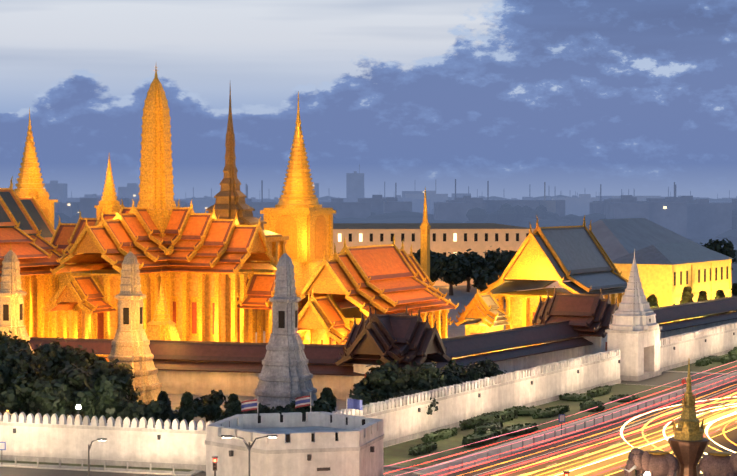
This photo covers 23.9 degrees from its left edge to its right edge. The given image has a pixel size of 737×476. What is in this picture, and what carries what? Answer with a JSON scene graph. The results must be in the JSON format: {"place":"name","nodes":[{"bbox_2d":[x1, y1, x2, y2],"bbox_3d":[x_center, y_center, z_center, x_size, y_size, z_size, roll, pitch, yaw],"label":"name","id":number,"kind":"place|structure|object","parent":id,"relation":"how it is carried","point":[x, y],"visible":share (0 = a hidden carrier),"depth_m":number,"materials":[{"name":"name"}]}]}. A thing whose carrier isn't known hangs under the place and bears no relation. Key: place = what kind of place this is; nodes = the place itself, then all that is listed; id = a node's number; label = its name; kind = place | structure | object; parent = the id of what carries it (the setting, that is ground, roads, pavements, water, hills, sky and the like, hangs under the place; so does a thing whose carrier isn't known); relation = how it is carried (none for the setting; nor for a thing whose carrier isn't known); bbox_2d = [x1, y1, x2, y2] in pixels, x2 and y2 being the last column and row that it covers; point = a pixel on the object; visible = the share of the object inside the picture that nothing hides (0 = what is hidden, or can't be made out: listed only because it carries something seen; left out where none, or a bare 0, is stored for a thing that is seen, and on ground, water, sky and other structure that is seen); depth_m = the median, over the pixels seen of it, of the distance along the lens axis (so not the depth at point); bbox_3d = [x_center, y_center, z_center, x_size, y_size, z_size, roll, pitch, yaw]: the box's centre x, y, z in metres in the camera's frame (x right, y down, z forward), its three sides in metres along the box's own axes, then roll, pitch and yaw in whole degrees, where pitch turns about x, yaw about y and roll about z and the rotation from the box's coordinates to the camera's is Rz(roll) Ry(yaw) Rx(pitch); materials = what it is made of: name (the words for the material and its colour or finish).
{"place":"outdoors","nodes":[
{"label":"outdoors","id":0,"kind":"place"},
{"bbox_2d":[0,462,202,475],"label":"pavement","id":1,"kind":"structure","parent":0,"point":[118,470],"depth_m":182.76,"materials":[{"name":"grey concrete"}]},
{"bbox_2d":[0,460,191,471],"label":"railing","id":2,"kind":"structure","parent":1,"relation":"on","point":[107,466],"depth_m":184.73,"materials":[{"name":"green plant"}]},
{"bbox_2d":[0,371,736,475],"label":"road asphalt","id":3,"kind":"structure","parent":0,"point":[673,379],"depth_m":201.09,"materials":[{"name":"grey asphalt"}]},
{"bbox_2d":[0,442,5,459],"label":"road sign","id":4,"kind":"object","parent":3,"relation":"on","point":[2,445],"visible":0.82,"depth_m":185.89,"materials":[{"name":"metal"}]},
{"bbox_2d":[88,438,106,475],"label":"street lamp","id":5,"kind":"object","parent":3,"relation":"on","point":[98,439],"visible":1,"depth_m":169.97,"materials":[{"name":"metal"}]},
{"bbox_2d":[0,412,211,471],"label":"wall","id":6,"kind":"structure","parent":3,"relation":"on","point":[142,443],"depth_m":185.62,"materials":[{"name":"paint"}]},
{"bbox_2d":[212,456,217,475],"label":"traffic light","id":7,"kind":"object","parent":3,"relation":"on","point":[214,463],"visible":1,"depth_m":159.07,"materials":[{"name":"metal"}]},
{"bbox_2d":[221,435,276,475],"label":"street lamp","id":8,"kind":"object","parent":3,"relation":"on","point":[248,446],"visible":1,"depth_m":146.32,"materials":[{"name":"metal"}]},
{"bbox_2d":[205,412,384,475],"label":"corner bastion","id":9,"kind":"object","parent":3,"relation":"on","point":[323,444],"visible":1,"depth_m":166.91,"materials":[{"name":"paint"}]},
{"bbox_2d":[241,396,258,413],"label":"thai flag","id":10,"kind":"object","parent":9,"relation":"on","point":[247,405],"visible":0.9,"depth_m":186.22,"materials":[{"name":"multicoloured fabric"}]},
{"bbox_2d":[295,392,310,411],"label":"thai flag","id":11,"kind":"object","parent":9,"relation":"on","point":[302,401],"visible":0.88,"depth_m":186.21,"materials":[{"name":"multicoloured fabric"}]},
{"bbox_2d":[346,396,362,414],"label":"blue flag","id":12,"kind":"object","parent":9,"relation":"on","point":[354,404],"visible":0.79,"depth_m":188.79,"materials":[{"name":"blue fabric"}]},
{"bbox_2d":[332,322,736,446],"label":"wall","id":13,"kind":"structure","parent":3,"relation":"on","point":[406,417],"depth_m":233.61,"materials":[{"name":"paint"}]},
{"bbox_2d":[384,361,736,475],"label":"light trails","id":14,"kind":"object","parent":3,"relation":"on","point":[651,443],"visible":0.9,"depth_m":201.45,"materials":[{"name":"multicoloured"}]},
{"bbox_2d":[559,414,564,434],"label":"road sign","id":15,"kind":"object","parent":3,"relation":"on","point":[561,418],"visible":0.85,"depth_m":208.90,"materials":[{"name":"metal"}]},
{"bbox_2d":[474,386,736,475],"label":"road markings","id":16,"kind":"object","parent":3,"relation":"on","point":[601,436],"depth_m":202.67,"materials":[{"name":"paint"}]},
{"bbox_2d":[638,472,649,475],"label":"street lamp monument","id":17,"kind":"object","parent":3,"relation":"on","point":[646,473],"visible":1,"depth_m":147.24,"materials":[{"name":"metal"}]},
{"bbox_2d":[0,0,736,199],"label":"sky","id":18,"kind":"structure","parent":0,"point":[571,96],"materials":[{"name":"blue"}]},
{"bbox_2d":[10,262,736,426],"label":"palace ground paving","id":19,"kind":"structure","parent":0,"point":[461,296],"depth_m":409.38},
{"bbox_2d":[0,339,30,358],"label":"tree","id":20,"kind":"object","parent":19,"relation":"on","point":[10,350],"visible":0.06,"depth_m":216.26,"materials":[{"name":"green plant"}]},
{"bbox_2d":[0,244,33,414],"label":"prang tower","id":21,"kind":"structure","parent":19,"relation":"on","point":[12,293],"depth_m":233.04,"materials":[{"name":"stone"}]},
{"bbox_2d":[0,330,35,415],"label":"tree","id":22,"kind":"object","parent":19,"relation":"on","point":[15,342],"visible":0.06,"depth_m":220.93,"materials":[{"name":"green plant"}]},
{"bbox_2d":[0,344,47,410],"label":"tree","id":23,"kind":"object","parent":19,"relation":"on","point":[23,361],"visible":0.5,"depth_m":208.27,"materials":[{"name":"green plant"}]},
{"bbox_2d":[0,176,64,337],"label":"temple building","id":24,"kind":"structure","parent":19,"relation":"on","point":[27,230],"depth_m":295.94,"materials":[{"name":"gold tile"}]},
{"bbox_2d":[0,372,68,420],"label":"tree","id":25,"kind":"object","parent":19,"relation":"on","point":[42,396],"visible":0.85,"depth_m":198.25,"materials":[{"name":"green plant"}]},
{"bbox_2d":[14,107,57,227],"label":"spire tower","id":26,"kind":"structure","parent":19,"relation":"on","point":[29,174],"depth_m":327.95,"materials":[{"name":"gold metal"}]},
{"bbox_2d":[33,337,98,385],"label":"tree","id":27,"kind":"object","parent":19,"relation":"on","point":[57,355],"visible":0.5,"depth_m":217.00,"materials":[{"name":"green plant"}]},
{"bbox_2d":[49,361,97,419],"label":"tree","id":28,"kind":"object","parent":19,"relation":"on","point":[75,380],"visible":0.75,"depth_m":205.93,"materials":[{"name":"green plant"}]},
{"bbox_2d":[60,345,108,416],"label":"tree","id":29,"kind":"object","parent":19,"relation":"on","point":[77,350],"depth_m":223.86,"materials":[{"name":"green plant"}]},
{"bbox_2d":[67,374,129,422],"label":"tree","id":30,"kind":"object","parent":19,"relation":"on","point":[109,400],"visible":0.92,"depth_m":201.94,"materials":[{"name":"green plant"}]},
{"bbox_2d":[96,354,108,361],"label":"wall","id":31,"kind":"structure","parent":19,"relation":"on","point":[105,356],"depth_m":252.09,"materials":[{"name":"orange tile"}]},
{"bbox_2d":[85,360,120,393],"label":"tree","id":32,"kind":"object","parent":19,"relation":"on","point":[101,370],"visible":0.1,"depth_m":211.80,"materials":[{"name":"green plant"}]},
{"bbox_2d":[94,155,123,217],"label":"spire tower","id":33,"kind":"structure","parent":19,"relation":"on","point":[108,202],"depth_m":318.88,"materials":[{"name":"gold metal"}]},
{"bbox_2d":[90,357,137,391],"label":"tree","id":34,"kind":"object","parent":19,"relation":"on","point":[117,367],"visible":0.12,"depth_m":221.29,"materials":[{"name":"green plant"}]},
{"bbox_2d":[114,368,140,420],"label":"tree","id":35,"kind":"object","parent":19,"relation":"on","point":[123,374],"visible":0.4,"depth_m":211.46,"materials":[{"name":"green plant"}]},
{"bbox_2d":[42,199,218,338],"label":"temple building","id":36,"kind":"structure","parent":19,"relation":"on","point":[90,288],"depth_m":280.49,"materials":[{"name":"gold tile"}]},
{"bbox_2d":[137,67,175,237],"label":"temple tower","id":37,"kind":"structure","parent":36,"relation":"on","point":[156,186],"depth_m":292.99,"materials":[{"name":"gold metal"}]},
{"bbox_2d":[108,242,161,419],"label":"prang tower","id":38,"kind":"structure","parent":19,"relation":"on","point":[130,343],"depth_m":226.31,"materials":[{"name":"stone"}]},
{"bbox_2d":[117,400,166,424],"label":"bush","id":39,"kind":"object","parent":19,"relation":"on","point":[139,410],"visible":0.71,"depth_m":201.02,"materials":[{"name":"green plant"}]},
{"bbox_2d":[145,273,180,340],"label":"spire","id":40,"kind":"structure","parent":19,"relation":"on","point":[161,326],"depth_m":262.57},
{"bbox_2d":[157,391,177,425],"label":"tree","id":41,"kind":"object","parent":19,"relation":"on","point":[169,413],"visible":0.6,"depth_m":209.58,"materials":[{"name":"green plant"}]},
{"bbox_2d":[44,199,300,342],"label":"temple building","id":42,"kind":"structure","parent":19,"relation":"on","point":[220,283],"depth_m":286.88,"materials":[{"name":"gold metal"}]},
{"bbox_2d":[171,391,197,426],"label":"tree","id":43,"kind":"object","parent":19,"relation":"on","point":[187,410],"visible":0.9,"depth_m":205.48,"materials":[{"name":"green plant"}]},
{"bbox_2d":[193,390,226,421],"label":"tree","id":44,"kind":"object","parent":19,"relation":"on","point":[208,408],"visible":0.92,"depth_m":210.68,"materials":[{"name":"green plant"}]},
{"bbox_2d":[29,337,417,398],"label":"cloister","id":45,"kind":"structure","parent":19,"relation":"on","point":[204,368],"depth_m":251.63,"materials":[{"name":"red tile"}]},
{"bbox_2d":[214,393,244,422],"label":"tree","id":46,"kind":"object","parent":19,"relation":"on","point":[232,405],"visible":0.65,"depth_m":205.55,"materials":[{"name":"green plant"}]},
{"bbox_2d":[206,86,288,342],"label":"mondop","id":47,"kind":"structure","parent":19,"relation":"on","point":[230,196],"depth_m":329.09,"materials":[{"name":"gold metal"}]},
{"bbox_2d":[243,403,275,415],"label":"bush","id":48,"kind":"object","parent":19,"relation":"on","point":[263,408],"visible":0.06,"depth_m":199.18,"materials":[{"name":"green plant"}]},
{"bbox_2d":[253,248,316,409],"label":"prang tower","id":49,"kind":"structure","parent":19,"relation":"on","point":[285,376],"depth_m":219.68,"materials":[{"name":"grey stone"}]},
{"bbox_2d":[273,401,306,420],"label":"bush","id":50,"kind":"object","parent":19,"relation":"on","point":[288,408],"visible":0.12,"depth_m":199.88,"materials":[{"name":"green plant"}]},
{"bbox_2d":[260,91,350,339],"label":"golden chedi","id":51,"kind":"structure","parent":19,"relation":"on","point":[300,216],"depth_m":357.17,"materials":[{"name":"gold metal"}]},
{"bbox_2d":[301,401,333,413],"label":"bush","id":52,"kind":"object","parent":19,"relation":"on","point":[323,407],"visible":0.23,"depth_m":202.85,"materials":[{"name":"green plant"}]},
{"bbox_2d":[313,387,336,412],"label":"tree","id":53,"kind":"object","parent":19,"relation":"on","point":[328,395],"visible":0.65,"depth_m":210.10,"materials":[{"name":"green plant"}]},
{"bbox_2d":[349,378,370,394],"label":"tree","id":54,"kind":"object","parent":19,"relation":"on","point":[359,387],"visible":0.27,"depth_m":217.23,"materials":[{"name":"green plant"}]},
{"bbox_2d":[349,391,383,404],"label":"bush","id":55,"kind":"object","parent":19,"relation":"on","point":[365,397],"visible":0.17,"depth_m":205.52,"materials":[{"name":"green plant"}]},
{"bbox_2d":[298,234,458,358],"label":"temple building","id":56,"kind":"structure","parent":19,"relation":"on","point":[388,279],"depth_m":289.07,"materials":[{"name":"orange tile"}]},
{"bbox_2d":[360,357,409,400],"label":"tree","id":57,"kind":"object","parent":19,"relation":"on","point":[386,381],"visible":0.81,"depth_m":216.81,"materials":[{"name":"green plant"}]},
{"bbox_2d":[334,304,446,388],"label":"pavilion","id":58,"kind":"structure","parent":19,"relation":"on","point":[376,336],"depth_m":242.85,"materials":[{"name":"red tile"}]},
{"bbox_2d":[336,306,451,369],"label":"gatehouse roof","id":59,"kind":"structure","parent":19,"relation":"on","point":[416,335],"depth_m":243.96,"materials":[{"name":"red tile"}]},
{"bbox_2d":[382,360,412,372],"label":"tree","id":60,"kind":"object","parent":19,"relation":"on","point":[396,366],"visible":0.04,"depth_m":227.36,"materials":[{"name":"green plant"}]},
{"bbox_2d":[391,388,438,414],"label":"shrub","id":61,"kind":"object","parent":19,"relation":"on","point":[411,391],"visible":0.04,"depth_m":210.08,"materials":[{"name":"green plant"}]},
{"bbox_2d":[397,362,447,391],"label":"tree","id":62,"kind":"object","parent":19,"relation":"on","point":[425,378],"visible":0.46,"depth_m":220.99,"materials":[{"name":"green plant"}]},
{"bbox_2d":[420,188,430,277],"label":"spire","id":63,"kind":"structure","parent":19,"relation":"on","point":[425,227],"depth_m":416.16,"materials":[{"name":"gold metal"}]},
{"bbox_2d":[413,249,437,269],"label":"tree","id":64,"kind":"object","parent":19,"relation":"on","point":[417,255],"visible":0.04,"depth_m":529.60,"materials":[{"name":"green plant"}]},
{"bbox_2d":[414,252,439,281],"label":"tree","id":65,"kind":"object","parent":19,"relation":"on","point":[433,277],"visible":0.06,"depth_m":524.74,"materials":[{"name":"green plant"}]},
{"bbox_2d":[333,223,534,285],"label":"long building","id":66,"kind":"structure","parent":19,"relation":"on","point":[478,238],"depth_m":552.11,"materials":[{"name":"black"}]},
{"bbox_2d":[410,361,468,386],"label":"tree","id":67,"kind":"object","parent":19,"relation":"on","point":[453,376],"visible":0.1,"depth_m":228.94,"materials":[{"name":"green plant"}]},
{"bbox_2d":[431,252,471,295],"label":"tree","id":68,"kind":"object","parent":19,"relation":"on","point":[450,270],"visible":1,"depth_m":495.75,"materials":[{"name":"green plant"}]},
{"bbox_2d":[441,359,484,381],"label":"tree","id":69,"kind":"object","parent":19,"relation":"on","point":[474,373],"visible":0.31,"depth_m":233.71,"materials":[{"name":"green plant"}]},
{"bbox_2d":[452,251,483,291],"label":"tree","id":70,"kind":"object","parent":19,"relation":"on","point":[473,259],"visible":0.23,"depth_m":515.69,"materials":[{"name":"green plant"}]},
{"bbox_2d":[453,249,484,288],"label":"tree","id":71,"kind":"object","parent":19,"relation":"on","point":[473,253],"depth_m":530.92,"materials":[{"name":"green plant"}]},
{"bbox_2d":[454,287,512,355],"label":"lit pavilion","id":72,"kind":"structure","parent":19,"relation":"on","point":[482,307],"depth_m":313.02,"materials":[{"name":"orange tile"}]},
{"bbox_2d":[465,357,506,378],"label":"tree","id":73,"kind":"object","parent":19,"relation":"on","point":[489,368],"visible":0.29,"depth_m":241.80,"materials":[{"name":"green plant"}]},
{"bbox_2d":[470,261,504,286],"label":"tree","id":74,"kind":"object","parent":19,"relation":"on","point":[477,269],"visible":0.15,"depth_m":467.87,"materials":[{"name":"green plant"}]},
{"bbox_2d":[481,248,506,262],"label":"tree","id":75,"kind":"object","parent":19,"relation":"on","point":[489,255],"visible":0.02,"depth_m":513.05,"materials":[{"name":"green plant"}]},
{"bbox_2d":[473,266,515,292],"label":"tree","id":76,"kind":"object","parent":19,"relation":"on","point":[484,276],"visible":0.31,"depth_m":455.61,"materials":[{"name":"green plant"}]},
{"bbox_2d":[480,250,516,301],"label":"tree","id":77,"kind":"object","parent":19,"relation":"on","point":[501,262],"visible":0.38,"depth_m":464.86,"materials":[{"name":"green plant"}]},
{"bbox_2d":[479,216,627,350],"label":"temple hall","id":78,"kind":"structure","parent":19,"relation":"on","point":[576,256],"depth_m":320.21,"materials":[{"name":"gold tile"}]},
{"bbox_2d":[436,296,736,372],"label":"cloister","id":79,"kind":"structure","parent":19,"relation":"on","point":[516,359],"depth_m":284.78,"materials":[{"name":"grey tile"}]},
{"bbox_2d":[605,249,661,380],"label":"gate tower","id":80,"kind":"structure","parent":19,"relation":"on","point":[633,333],"depth_m":272.48,"materials":[{"name":"white paint"}]},
{"bbox_2d":[647,294,659,323],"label":"tree","id":81,"kind":"object","parent":19,"relation":"on","point":[652,300],"visible":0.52,"depth_m":368.72,"materials":[{"name":"green plant"}]},
{"bbox_2d":[612,242,733,323],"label":"building","id":82,"kind":"structure","parent":19,"relation":"on","point":[668,272],"depth_m":378.87,"materials":[{"name":"yellow paint"}]},
{"bbox_2d":[520,218,705,290],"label":"roof","id":83,"kind":"structure","parent":82,"relation":"on","point":[617,238],"depth_m":417.77,"materials":[{"name":"grey tile"}]},
{"bbox_2d":[680,286,693,319],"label":"tree","id":84,"kind":"object","parent":19,"relation":"on","point":[687,296],"visible":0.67,"depth_m":371.80,"materials":[{"name":"green plant"}]},
{"bbox_2d":[695,291,710,317],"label":"tree","id":85,"kind":"object","parent":19,"relation":"on","point":[702,296],"visible":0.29,"depth_m":376.61,"materials":[{"name":"green plant"}]},
{"bbox_2d":[700,239,724,254],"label":"tree","id":86,"kind":"object","parent":19,"relation":"on","point":[713,248],"depth_m":547.96,"materials":[{"name":"green plant"}]},
{"bbox_2d":[705,236,736,270],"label":"tree","id":87,"kind":"object","parent":19,"relation":"on","point":[727,249],"visible":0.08,"depth_m":550.41,"materials":[{"name":"green plant"}]},
{"bbox_2d":[713,290,730,314],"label":"tree","id":88,"kind":"object","parent":19,"relation":"on","point":[720,294],"visible":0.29,"depth_m":375.15,"materials":[{"name":"green plant"}]},
{"bbox_2d":[731,283,736,311],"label":"tree","id":89,"kind":"object","parent":19,"relation":"on","point":[734,289],"visible":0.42,"depth_m":379.94,"materials":[{"name":"green plant"}]},
{"bbox_2d":[44,164,736,215],"bbox_3d":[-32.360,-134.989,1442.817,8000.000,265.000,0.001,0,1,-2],"label":"city skyline","id":90,"kind":"structure","parent":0,"point":[326,200],"depth_m":1445.98},
{"bbox_2d":[430,250,443,282],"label":"tree","id":91,"kind":"object","parent":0,"point":[437,254],"depth_m":536.56,"materials":[{"name":"green plant"}]},
{"bbox_2d":[383,383,685,469],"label":"verge lawn","id":92,"kind":"structure","parent":0,"point":[395,453],"depth_m":211.99,"materials":[{"name":"green plant"}]},
{"bbox_2d":[408,347,736,455],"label":"lawn hedges","id":93,"kind":"object","parent":92,"relation":"on","point":[485,426],"depth_m":219.06,"materials":[{"name":"green plant"}]},
{"bbox_2d":[412,372,736,475],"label":"pavement","id":94,"kind":"structure","parent":0,"point":[570,429],"depth_m":211.13,"materials":[{"name":"grey concrete"}]},
{"bbox_2d":[15,374,736,473],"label":"pavement bollards","id":95,"kind":"object","parent":94,"relation":"on","point":[461,460],"visible":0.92,"depth_m":200.24,"materials":[{"name":"red"}]},
{"bbox_2d":[532,286,617,354],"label":"gatehouse roof","id":96,"kind":"structure","parent":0,"point":[589,317],"depth_m":296.75,"materials":[{"name":"brown tile"}]},
{"bbox_2d":[664,353,736,374],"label":"verge lawn","id":97,"kind":"structure","parent":0,"point":[725,369],"depth_m":288.51,"materials":[{"name":"green plant"}]},
{"bbox_2d":[687,238,736,261],"bbox_3d":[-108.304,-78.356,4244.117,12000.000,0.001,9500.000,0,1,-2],"label":"ground","id":98,"kind":"structure","parent":0,"point":[701,240],"depth_m":1086.90,"materials":[{"name":"grey"}]},
{"bbox_2d":[43,165,736,237],"bbox_3d":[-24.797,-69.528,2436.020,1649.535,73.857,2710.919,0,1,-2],"label":"city skyline","id":99,"kind":"structure","parent":98,"relation":"on","point":[687,216],"depth_m":1200.57,"materials":[{"name":"grey"}]},
{"bbox_2d":[54,195,736,244],"bbox_3d":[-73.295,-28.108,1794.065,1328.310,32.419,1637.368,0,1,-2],"label":"distant tree belt","id":100,"kind":"object","parent":98,"relation":"on","point":[516,215],"depth_m":1063.85,"materials":[{"name":"green plant"}]},
{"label":"monument island kerb","id":101,"kind":"structure","parent":0,"visible":0},
{"bbox_2d":[635,361,708,475],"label":"elephant monument","id":102,"kind":"object","parent":101,"relation":"on","point":[688,442],"visible":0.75,"depth_m":152.72,"materials":[{"name":"brown metal"}]},
{"bbox_2d":[620,448,736,475],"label":"elephant statues","id":103,"kind":"object","parent":102,"relation":"on","point":[665,463],"visible":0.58,"depth_m":151.22,"materials":[{"name":"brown stone"}]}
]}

